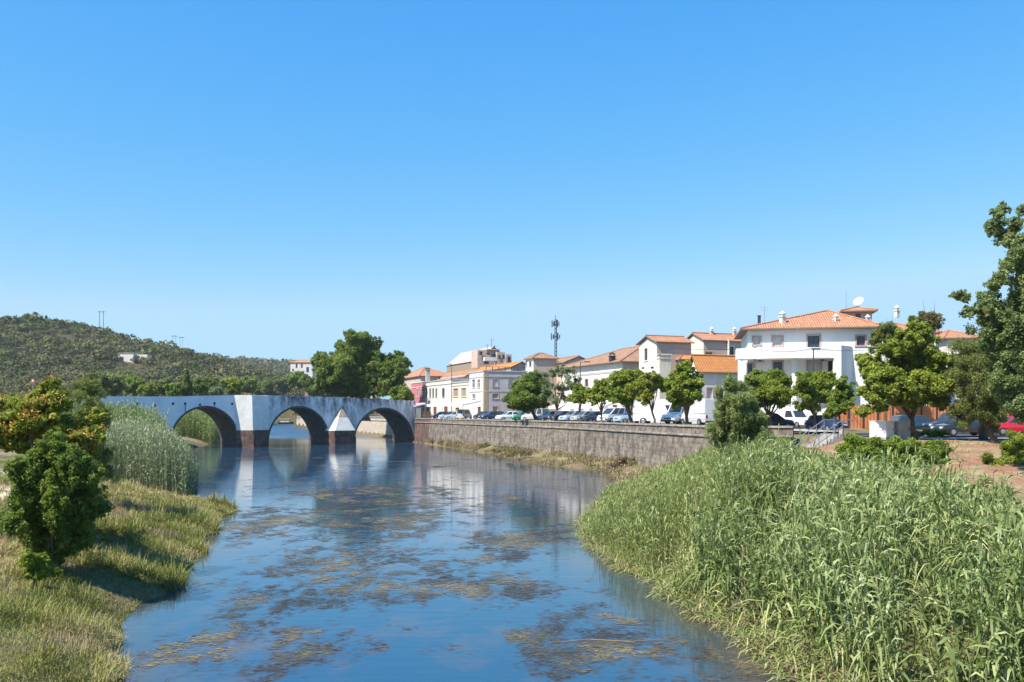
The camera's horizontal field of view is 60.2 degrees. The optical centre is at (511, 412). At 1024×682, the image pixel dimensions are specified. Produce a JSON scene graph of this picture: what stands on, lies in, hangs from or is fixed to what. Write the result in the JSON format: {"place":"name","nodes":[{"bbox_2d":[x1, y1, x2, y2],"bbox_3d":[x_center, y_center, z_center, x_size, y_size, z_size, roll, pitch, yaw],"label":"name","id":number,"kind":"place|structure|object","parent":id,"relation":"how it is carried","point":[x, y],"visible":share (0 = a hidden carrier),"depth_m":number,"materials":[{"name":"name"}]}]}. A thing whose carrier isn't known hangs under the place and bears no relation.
{"place":"outdoors","nodes":[
{"label":"outdoors","id":0,"kind":"place"},
{"bbox_2d":[425,367,479,380],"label":"town house","id":1,"kind":"structure","parent":0,"point":[461,374],"depth_m":220.23,"materials":[{"name":"tile"}]},
{"bbox_2d":[116,423,814,681],"bbox_3d":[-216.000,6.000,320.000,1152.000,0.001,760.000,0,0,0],"label":"river water","id":2,"kind":"structure","parent":0,"point":[472,631],"depth_m":30.34,"materials":[{"name":"blue liquid"}]},
{"bbox_2d":[139,460,758,681],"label":"weed film","id":3,"kind":"object","parent":2,"relation":"on","point":[427,583],"visible":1,"depth_m":31.98,"materials":[{"name":"plant"}]},
{"bbox_2d":[133,459,806,681],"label":"floating weed","id":4,"kind":"object","parent":2,"relation":"on","point":[432,580],"visible":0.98,"depth_m":29.58,"materials":[{"name":"brown plant"}]},
{"bbox_2d":[446,346,499,371],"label":"tower block","id":5,"kind":"structure","parent":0,"point":[462,361],"depth_m":248.28,"materials":[{"name":"white paint"}]},
{"bbox_2d":[0,327,1023,681],"bbox_3d":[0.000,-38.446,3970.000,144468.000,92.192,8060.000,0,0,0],"label":"ground","id":6,"kind":"structure","parent":0,"point":[974,459],"depth_m":28.97,"materials":[{"name":"soil"}]},
{"bbox_2d":[16,548,62,585],"bbox_3d":[-13.668,4.596,25.587,1.188,1.457,0.969,0,0,-37],"label":"bush","id":7,"kind":"object","parent":6,"relation":"on","point":[35,565],"visible":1,"depth_m":25.38,"materials":[{"name":"green plant"}]},
{"bbox_2d":[0,371,114,459],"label":"seeded tree","id":8,"kind":"object","parent":6,"relation":"on","point":[35,414],"visible":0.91,"depth_m":30.46,"materials":[{"name":"green plant"}]},
{"bbox_2d":[0,428,115,566],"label":"bush","id":9,"kind":"object","parent":6,"relation":"on","point":[48,513],"visible":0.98,"depth_m":26.72,"materials":[{"name":"green plant"}]},
{"bbox_2d":[68,483,111,532],"bbox_3d":[-16.972,3.679,33.884,3.143,3.307,2.519,0,0,14],"label":"bush","id":10,"kind":"object","parent":6,"relation":"on","point":[103,495],"visible":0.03,"depth_m":34.07,"materials":[{"name":"green plant"}]},
{"bbox_2d":[62,376,120,483],"bbox_3d":[-20.456,1.400,42.959,2.761,6.574,2.639,0,0,12],"label":"tamarisk","id":11,"kind":"object","parent":6,"relation":"on","point":[86,392],"visible":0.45,"depth_m":42.77,"materials":[{"name":"green plant"}]},
{"bbox_2d":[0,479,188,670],"bbox_3d":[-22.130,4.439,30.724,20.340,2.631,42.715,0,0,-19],"label":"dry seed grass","id":12,"kind":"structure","parent":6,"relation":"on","point":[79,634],"depth_m":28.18,"materials":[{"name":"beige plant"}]},
{"bbox_2d":[42,397,168,435],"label":"reed bed","id":13,"kind":"object","parent":6,"relation":"on","point":[122,413],"visible":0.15,"depth_m":118.50,"materials":[{"name":"green plant"}]},
{"bbox_2d":[97,370,130,395],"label":"tree","id":14,"kind":"object","parent":6,"relation":"on","point":[112,384],"visible":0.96,"depth_m":238.44,"materials":[{"name":"green plant"}]},
{"bbox_2d":[0,471,241,681],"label":"bank grass","id":15,"kind":"structure","parent":6,"relation":"on","point":[203,518],"depth_m":28.76,"materials":[{"name":"green plant"}]},
{"bbox_2d":[123,374,146,395],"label":"tree","id":16,"kind":"object","parent":6,"relation":"on","point":[134,381],"visible":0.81,"depth_m":248.31,"materials":[{"name":"green plant"}]},
{"bbox_2d":[118,353,151,364],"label":"hill house","id":17,"kind":"structure","parent":6,"relation":"on","point":[127,357],"depth_m":504.09,"materials":[{"name":"white paint"}]},
{"bbox_2d":[136,382,158,395],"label":"tree","id":18,"kind":"object","parent":6,"relation":"on","point":[147,389],"visible":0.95,"depth_m":233.91,"materials":[{"name":"green plant"}]},
{"bbox_2d":[102,414,200,495],"bbox_3d":[-27.193,3.198,64.467,8.332,6.193,23.596,0,0,-18],"label":"reed bed","id":19,"kind":"object","parent":6,"relation":"on","point":[147,452],"visible":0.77,"depth_m":55.74,"materials":[{"name":"green plant"}]},
{"bbox_2d":[150,378,171,395],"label":"tree","id":20,"kind":"object","parent":6,"relation":"on","point":[158,384],"visible":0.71,"depth_m":244.38,"materials":[{"name":"green plant"}]},
{"bbox_2d":[0,312,336,416],"bbox_3d":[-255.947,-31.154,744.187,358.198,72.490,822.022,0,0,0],"label":"hill scrub","id":21,"kind":"object","parent":6,"relation":"on","point":[67,369],"visible":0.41,"depth_m":508.06,"materials":[{"name":"green plant"}]},
{"bbox_2d":[162,382,181,395],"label":"tree","id":22,"kind":"object","parent":6,"relation":"on","point":[173,389],"visible":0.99,"depth_m":226.68,"materials":[{"name":"green plant"}]},
{"bbox_2d":[180,368,193,395],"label":"cypress tree","id":23,"kind":"object","parent":6,"relation":"on","point":[187,388],"visible":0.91,"depth_m":231.08,"materials":[{"name":"green plant"}]},
{"bbox_2d":[174,409,219,443],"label":"reed bed","id":24,"kind":"object","parent":6,"relation":"on","point":[197,424],"visible":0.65,"depth_m":171.97,"materials":[{"name":"green plant"}]},
{"bbox_2d":[191,377,210,411],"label":"tree","id":25,"kind":"object","parent":6,"relation":"on","point":[201,387],"visible":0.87,"depth_m":242.47,"materials":[{"name":"green plant"}]},
{"bbox_2d":[2,395,415,446],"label":"stone bridge","id":26,"kind":"structure","parent":6,"relation":"on","point":[244,420],"depth_m":160.20,"materials":[{"name":"white stone"}]},
{"bbox_2d":[220,377,244,394],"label":"tree","id":27,"kind":"object","parent":6,"relation":"on","point":[233,385],"visible":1,"depth_m":237.94,"materials":[{"name":"green plant"}]},
{"bbox_2d":[240,375,257,392],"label":"tree","id":28,"kind":"object","parent":6,"relation":"on","point":[250,383],"visible":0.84,"depth_m":429.70,"materials":[{"name":"green plant"}]},
{"bbox_2d":[261,378,277,394],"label":"tree","id":29,"kind":"object","parent":6,"relation":"on","point":[267,386],"visible":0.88,"depth_m":527.33,"materials":[{"name":"green plant"}]},
{"bbox_2d":[272,375,292,394],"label":"tree","id":30,"kind":"object","parent":6,"relation":"on","point":[281,386],"visible":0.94,"depth_m":525.27,"materials":[{"name":"green plant"}]},
{"bbox_2d":[286,370,304,424],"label":"tree","id":31,"kind":"object","parent":6,"relation":"on","point":[292,379],"visible":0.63,"depth_m":422.32,"materials":[{"name":"green plant"}]},
{"bbox_2d":[289,360,315,377],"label":"hill house","id":32,"kind":"structure","parent":6,"relation":"on","point":[302,365],"depth_m":440.00,"materials":[{"name":"paint"}]},
{"bbox_2d":[297,371,314,395],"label":"tree","id":33,"kind":"object","parent":6,"relation":"on","point":[306,380],"visible":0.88,"depth_m":417.23,"materials":[{"name":"green plant"}]},
{"bbox_2d":[233,356,388,399],"bbox_3d":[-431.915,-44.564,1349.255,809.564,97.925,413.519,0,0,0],"label":"scrub","id":34,"kind":"object","parent":6,"relation":"on","point":[283,364],"visible":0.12,"depth_m":1319.91,"materials":[{"name":"green plant"}]},
{"bbox_2d":[296,416,391,434],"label":"quay wall","id":35,"kind":"structure","parent":6,"relation":"on","point":[376,425],"depth_m":230.81,"materials":[{"name":"stone"}]},
{"bbox_2d":[307,328,412,420],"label":"plane tree","id":36,"kind":"object","parent":6,"relation":"on","point":[357,365],"visible":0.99,"depth_m":202.00,"materials":[{"name":"green plant"}]},
{"bbox_2d":[398,383,414,400],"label":"young tree","id":37,"kind":"object","parent":6,"relation":"on","point":[406,394],"visible":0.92,"depth_m":185.41,"materials":[{"name":"green plant"}]},
{"bbox_2d":[411,381,425,411],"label":"town house","id":38,"kind":"structure","parent":6,"relation":"on","point":[418,389],"depth_m":216.10,"materials":[{"name":"pink paint"}]},
{"bbox_2d":[414,418,429,442],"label":"quay wall","id":39,"kind":"structure","parent":6,"relation":"on","point":[422,430],"depth_m":176.19,"materials":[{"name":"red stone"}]},
{"bbox_2d":[404,367,444,388],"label":"town house","id":40,"kind":"structure","parent":6,"relation":"on","point":[418,375],"depth_m":240.94,"materials":[{"name":"tile"}]},
{"bbox_2d":[424,378,468,418],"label":"town house","id":41,"kind":"structure","parent":6,"relation":"on","point":[436,391],"depth_m":200.74,"materials":[{"name":"white paint"}]},
{"bbox_2d":[452,381,469,418],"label":"town house","id":42,"kind":"structure","parent":6,"relation":"on","point":[460,390],"depth_m":185.44,"materials":[{"name":"white paint"}]},
{"bbox_2d":[471,349,511,367],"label":"terrace block","id":43,"kind":"structure","parent":6,"relation":"on","point":[484,357],"depth_m":226.38,"materials":[{"name":"beige paint"}]},
{"bbox_2d":[465,361,525,376],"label":"town house","id":44,"kind":"structure","parent":6,"relation":"on","point":[515,365],"depth_m":194.49,"materials":[{"name":"orange tile"}]},
{"bbox_2d":[469,366,527,419],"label":"corner building","id":45,"kind":"structure","parent":6,"relation":"on","point":[489,389],"depth_m":172.43,"materials":[{"name":"white paint"}]},
{"bbox_2d":[523,352,558,419],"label":"tower house","id":46,"kind":"structure","parent":6,"relation":"on","point":[542,362],"depth_m":179.28,"materials":[{"name":"paint"}]},
{"bbox_2d":[427,437,666,481],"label":"dry grass","id":47,"kind":"structure","parent":6,"relation":"on","point":[456,444],"depth_m":103.00,"materials":[{"name":"beige plant"}]},
{"bbox_2d":[557,346,638,421],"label":"market hall","id":48,"kind":"structure","parent":6,"relation":"on","point":[599,367],"depth_m":142.82,"materials":[{"name":"paint"}]},
{"bbox_2d":[428,418,793,466],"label":"quay wall","id":49,"kind":"structure","parent":6,"relation":"on","point":[645,444],"depth_m":101.68,"materials":[{"name":"stone"}]},
{"bbox_2d":[607,453,637,469],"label":"dry bush","id":50,"kind":"object","parent":6,"relation":"on","point":[616,462],"visible":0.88,"depth_m":88.06,"materials":[{"name":"brown plant"}]},
{"bbox_2d":[636,335,694,422],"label":"gabled house","id":51,"kind":"structure","parent":6,"relation":"on","point":[649,349],"depth_m":121.52,"materials":[{"name":"paint"}]},
{"bbox_2d":[571,482,878,681],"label":"dry litter","id":52,"kind":"object","parent":6,"relation":"on","point":[760,649],"visible":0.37,"depth_m":24.76,"materials":[{"name":"beige plant"}]},
{"bbox_2d":[570,481,898,681],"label":"reed fringe","id":53,"kind":"object","parent":6,"relation":"on","point":[745,634],"visible":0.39,"depth_m":24.60,"materials":[{"name":"green plant"}]},
{"bbox_2d":[703,371,769,460],"bbox_3d":[14.477,0.680,57.228,3.658,6.910,4.642,0,0,-44],"label":"willow","id":54,"kind":"object","parent":6,"relation":"on","point":[738,412],"visible":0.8,"depth_m":56.63,"materials":[{"name":"green plant"}]},
{"bbox_2d":[580,433,908,603],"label":"common reeds","id":55,"kind":"object","parent":6,"relation":"on","point":[691,471],"visible":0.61,"depth_m":36.55,"materials":[{"name":"green plant"}]},
{"bbox_2d":[750,426,806,459],"bbox_3d":[14.695,2.494,50.074,3.710,3.546,2.243,0,0,-20],"label":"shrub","id":56,"kind":"object","parent":6,"relation":"on","point":[767,432],"visible":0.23,"depth_m":50.02,"materials":[{"name":"green plant"}]},
{"bbox_2d":[780,410,807,426],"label":"parked car","id":57,"kind":"object","parent":6,"relation":"on","point":[798,418],"visible":0.41,"depth_m":86.55,"materials":[{"name":"white paint"}]},
{"bbox_2d":[592,457,1012,678],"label":"dead canes","id":58,"kind":"object","parent":6,"relation":"on","point":[782,582],"visible":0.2,"depth_m":25.69,"materials":[{"name":"plant"}]},
{"bbox_2d":[789,370,837,429],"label":"street tree","id":59,"kind":"object","parent":6,"relation":"on","point":[811,390],"visible":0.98,"depth_m":79.65,"materials":[{"name":"green plant"}]},
{"bbox_2d":[734,297,900,425],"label":"villa","id":60,"kind":"object","parent":6,"relation":"on","point":[850,328],"visible":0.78,"depth_m":92.64,"materials":[{"name":"white paint"}]},
{"bbox_2d":[771,335,783,347],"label":"window","id":61,"kind":"structure","parent":60,"relation":"in","point":[778,340],"depth_m":93.49,"materials":[{"name":"grey glass"}]},
{"bbox_2d":[806,334,820,346],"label":"window","id":62,"kind":"structure","parent":60,"relation":"in","point":[812,340],"depth_m":92.80,"materials":[{"name":"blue glass"}]},
{"bbox_2d":[806,359,821,372],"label":"window","id":63,"kind":"structure","parent":60,"relation":"in","point":[809,363],"depth_m":92.80,"materials":[{"name":"grey glass"}]},
{"bbox_2d":[855,334,866,346],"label":"window","id":64,"kind":"structure","parent":60,"relation":"in","point":[860,340],"depth_m":91.84,"materials":[{"name":"blue glass"}]},
{"bbox_2d":[793,419,852,448],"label":"staircase","id":65,"kind":"structure","parent":6,"relation":"on","point":[824,438],"depth_m":62.82,"materials":[{"name":"concrete"}]},
{"bbox_2d":[805,415,847,429],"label":"parked car","id":66,"kind":"object","parent":6,"relation":"on","point":[829,424],"visible":0.66,"depth_m":79.39,"materials":[{"name":"blue paint"}]},
{"bbox_2d":[657,424,1023,681],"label":"giant reeds","id":67,"kind":"object","parent":6,"relation":"on","point":[981,666],"visible":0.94,"depth_m":23.06,"materials":[{"name":"green plant"}]},
{"bbox_2d":[868,421,894,439],"bbox_3d":[25.140,1.167,60.000,1.250,1.265,1.250,0,0,-40],"label":"utility box","id":68,"kind":"object","parent":6,"relation":"on","point":[884,430],"visible":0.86,"depth_m":59.57,"materials":[{"name":"concrete"}]},
{"bbox_2d":[867,318,901,420],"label":"garden tree","id":69,"kind":"object","parent":6,"relation":"on","point":[880,335],"visible":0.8,"depth_m":82.01,"materials":[{"name":"green plant"}]},
{"bbox_2d":[833,431,953,467],"bbox_3d":[21.887,2.411,50.513,6.908,2.750,2.480,0,0,0],"label":"shrub","id":70,"kind":"object","parent":6,"relation":"on","point":[875,445],"visible":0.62,"depth_m":49.99,"materials":[{"name":"green plant"}]},
{"bbox_2d":[852,315,960,439],"bbox_3d":[26.869,-2.279,60.146,7.097,8.758,6.578,0,0,0],"label":"shade tree","id":71,"kind":"object","parent":6,"relation":"on","point":[908,374],"visible":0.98,"depth_m":58.84,"materials":[{"name":"green plant"}]},
{"bbox_2d":[836,405,1011,428],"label":"hoarding","id":72,"kind":"object","parent":6,"relation":"on","point":[932,413],"visible":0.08,"depth_m":85.92,"materials":[{"name":"wood"}]},
{"bbox_2d":[916,301,945,405],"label":"garden tree","id":73,"kind":"object","parent":6,"relation":"on","point":[933,318],"visible":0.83,"depth_m":87.03,"materials":[{"name":"green plant"}]},
{"bbox_2d":[911,429,950,437],"bbox_3d":[30.463,1.645,64.496,3.132,0.950,1.142,0,0,0],"label":"hedge","id":74,"kind":"object","parent":6,"relation":"on","point":[940,433],"visible":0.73,"depth_m":64.31,"materials":[{"name":"green plant"}]},
{"bbox_2d":[936,329,978,405],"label":"town house","id":75,"kind":"structure","parent":6,"relation":"on","point":[948,335],"depth_m":112.75,"materials":[{"name":"ceramic"}]},
{"bbox_2d":[941,336,1011,442],"bbox_3d":[30.337,-1.505,57.009,4.213,7.210,4.974,0,0,0],"label":"pepper tree","id":76,"kind":"object","parent":6,"relation":"on","point":[969,374],"visible":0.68,"depth_m":56.75,"materials":[{"name":"green plant"}]},
{"bbox_2d":[948,200,1023,424],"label":"tall tree","id":77,"kind":"object","parent":6,"relation":"on","point":[995,316],"visible":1,"depth_m":43.59,"materials":[{"name":"green plant"}]},
{"bbox_2d":[980,451,1004,465],"bbox_3d":[27.054,3.683,48.937,2.210,3.202,2.501,0,0,0],"label":"shrub","id":78,"kind":"object","parent":6,"relation":"on","point":[988,458],"visible":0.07,"depth_m":48.95,"materials":[{"name":"green plant"}]},
{"bbox_2d":[999,428,1023,464],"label":"shrub","id":79,"kind":"object","parent":6,"relation":"on","point":[1012,450],"visible":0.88,"depth_m":49.53,"materials":[{"name":"green plant"}]},
{"bbox_2d":[0,0,1023,398],"label":"sky","id":80,"kind":"structure","parent":0,"point":[437,180],"materials":[{"name":"blue"}]},
{"bbox_2d":[555,355,584,410],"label":"town house","id":81,"kind":"structure","parent":0,"point":[567,360],"depth_m":178.02,"materials":[{"name":"tile"}]},
{"bbox_2d":[369,416,837,431],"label":"pavement","id":82,"kind":"structure","parent":0,"point":[803,429],"depth_m":80.37,"materials":[{"name":"grey concrete"}]},
{"bbox_2d":[548,400,616,420],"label":"awning","id":83,"kind":"object","parent":82,"relation":"on","point":[570,405],"visible":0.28,"depth_m":137.42,"materials":[{"name":"white fabric"}]},
{"bbox_2d":[744,368,792,425],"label":"street tree","id":84,"kind":"object","parent":82,"relation":"on","point":[770,388],"visible":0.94,"depth_m":80.96,"materials":[{"name":"green plant"}]},
{"bbox_2d":[763,413,794,425],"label":"parked car","id":85,"kind":"object","parent":82,"relation":"on","point":[776,418],"visible":0.4,"depth_m":83.33,"materials":[{"name":"grey paint"}]},
{"bbox_2d":[656,353,671,422],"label":"town house","id":86,"kind":"structure","parent":0,"point":[663,365],"depth_m":118.23,"materials":[{"name":"white paint"}]},
{"bbox_2d":[689,354,737,423],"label":"town house","id":87,"kind":"structure","parent":0,"point":[713,369],"depth_m":114.03,"materials":[{"name":"orange tile"}]},
{"bbox_2d":[687,327,740,354],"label":"town house","id":88,"kind":"structure","parent":0,"point":[711,342],"depth_m":132.45,"materials":[{"name":"paint"}]},
{"bbox_2d":[809,432,1003,435],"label":"road","id":89,"kind":"structure","parent":0,"point":[958,434],"depth_m":75.59,"materials":[{"name":"grey asphalt"}]},
{"bbox_2d":[822,375,855,433],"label":"street tree","id":90,"kind":"object","parent":89,"relation":"on","point":[841,393],"visible":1,"depth_m":71.40,"materials":[{"name":"green plant"}]},
{"bbox_2d":[889,415,932,430],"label":"parked car","id":91,"kind":"object","parent":89,"relation":"on","point":[920,420],"visible":0.25,"depth_m":76.22,"materials":[{"name":"blue paint"}]},
{"bbox_2d":[922,413,964,432],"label":"parked car","id":92,"kind":"object","parent":89,"relation":"on","point":[942,418],"visible":0.21,"depth_m":75.59,"materials":[{"name":"blue paint"}]},
{"bbox_2d":[930,417,998,435],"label":"parked car","id":93,"kind":"object","parent":89,"relation":"on","point":[953,429],"visible":0.5,"depth_m":65.67,"materials":[{"name":"grey paint"}]},
{"bbox_2d":[993,416,1023,435],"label":"parked car","id":94,"kind":"object","parent":89,"relation":"on","point":[1007,425],"visible":0.37,"depth_m":67.64,"materials":[{"name":"red paint"}]},
{"bbox_2d":[920,438,1008,438],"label":"footpath","id":95,"kind":"structure","parent":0,"point":[958,438],"depth_m":61.14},
{"bbox_2d":[894,421,910,438],"bbox_3d":[26.546,1.183,60.400,1.050,1.235,1.050,0,0,-11],"label":"utility box","id":96,"kind":"object","parent":95,"relation":"on","point":[902,430],"visible":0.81,"depth_m":59.93,"materials":[{"name":"metal"}]},
{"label":"promenade","id":97,"kind":"structure","parent":0,"visible":0},
{"bbox_2d":[424,400,480,406],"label":"awning","id":98,"kind":"object","parent":97,"relation":"on","point":[458,403],"visible":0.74,"depth_m":170.25,"materials":[{"name":"white fabric"}]},
{"bbox_2d":[501,370,552,419],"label":"street tree","id":99,"kind":"object","parent":97,"relation":"on","point":[524,393],"visible":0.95,"depth_m":124.82,"materials":[{"name":"green plant"}]},
{"bbox_2d":[539,363,581,420],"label":"street tree","id":100,"kind":"object","parent":97,"relation":"on","point":[560,372],"visible":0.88,"depth_m":120.89,"materials":[{"name":"green plant"}]},
{"bbox_2d":[565,383,587,420],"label":"street tree","id":101,"kind":"object","parent":97,"relation":"on","point":[576,396],"visible":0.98,"depth_m":111.41,"materials":[{"name":"green plant"}]},
{"bbox_2d":[584,378,610,421],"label":"street tree","id":102,"kind":"object","parent":97,"relation":"on","point":[596,393],"visible":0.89,"depth_m":103.78,"materials":[{"name":"green plant"}]},
{"bbox_2d":[606,368,644,422],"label":"street tree","id":103,"kind":"object","parent":97,"relation":"on","point":[620,391],"visible":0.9,"depth_m":94.28,"materials":[{"name":"green plant"}]},
{"bbox_2d":[629,370,669,423],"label":"street tree","id":104,"kind":"object","parent":97,"relation":"on","point":[646,386],"visible":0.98,"depth_m":88.45,"materials":[{"name":"green plant"}]},
{"bbox_2d":[663,360,705,424],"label":"street tree","id":105,"kind":"object","parent":97,"relation":"on","point":[684,387],"visible":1,"depth_m":80.14,"materials":[{"name":"green plant"}]},
{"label":"car park","id":106,"kind":"structure","parent":0,"visible":0},
{"bbox_2d":[597,407,628,422],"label":"parked car","id":107,"kind":"object","parent":106,"relation":"on","point":[609,413],"visible":0.55,"depth_m":108.82,"materials":[{"name":"white paint"}]},
{"bbox_2d":[632,399,678,423],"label":"delivery van","id":108,"kind":"object","parent":106,"relation":"on","point":[642,414],"visible":0.54,"depth_m":93.17,"materials":[{"name":"white paint"}]},
{"bbox_2d":[660,403,705,424],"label":"parked car","id":109,"kind":"object","parent":106,"relation":"on","point":[669,416],"visible":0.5,"depth_m":90.50,"materials":[{"name":"blue paint"}]},
{"bbox_2d":[680,399,716,424],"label":"delivery van","id":110,"kind":"object","parent":106,"relation":"on","point":[701,412],"visible":0.71,"depth_m":85.92,"materials":[{"name":"white paint"}]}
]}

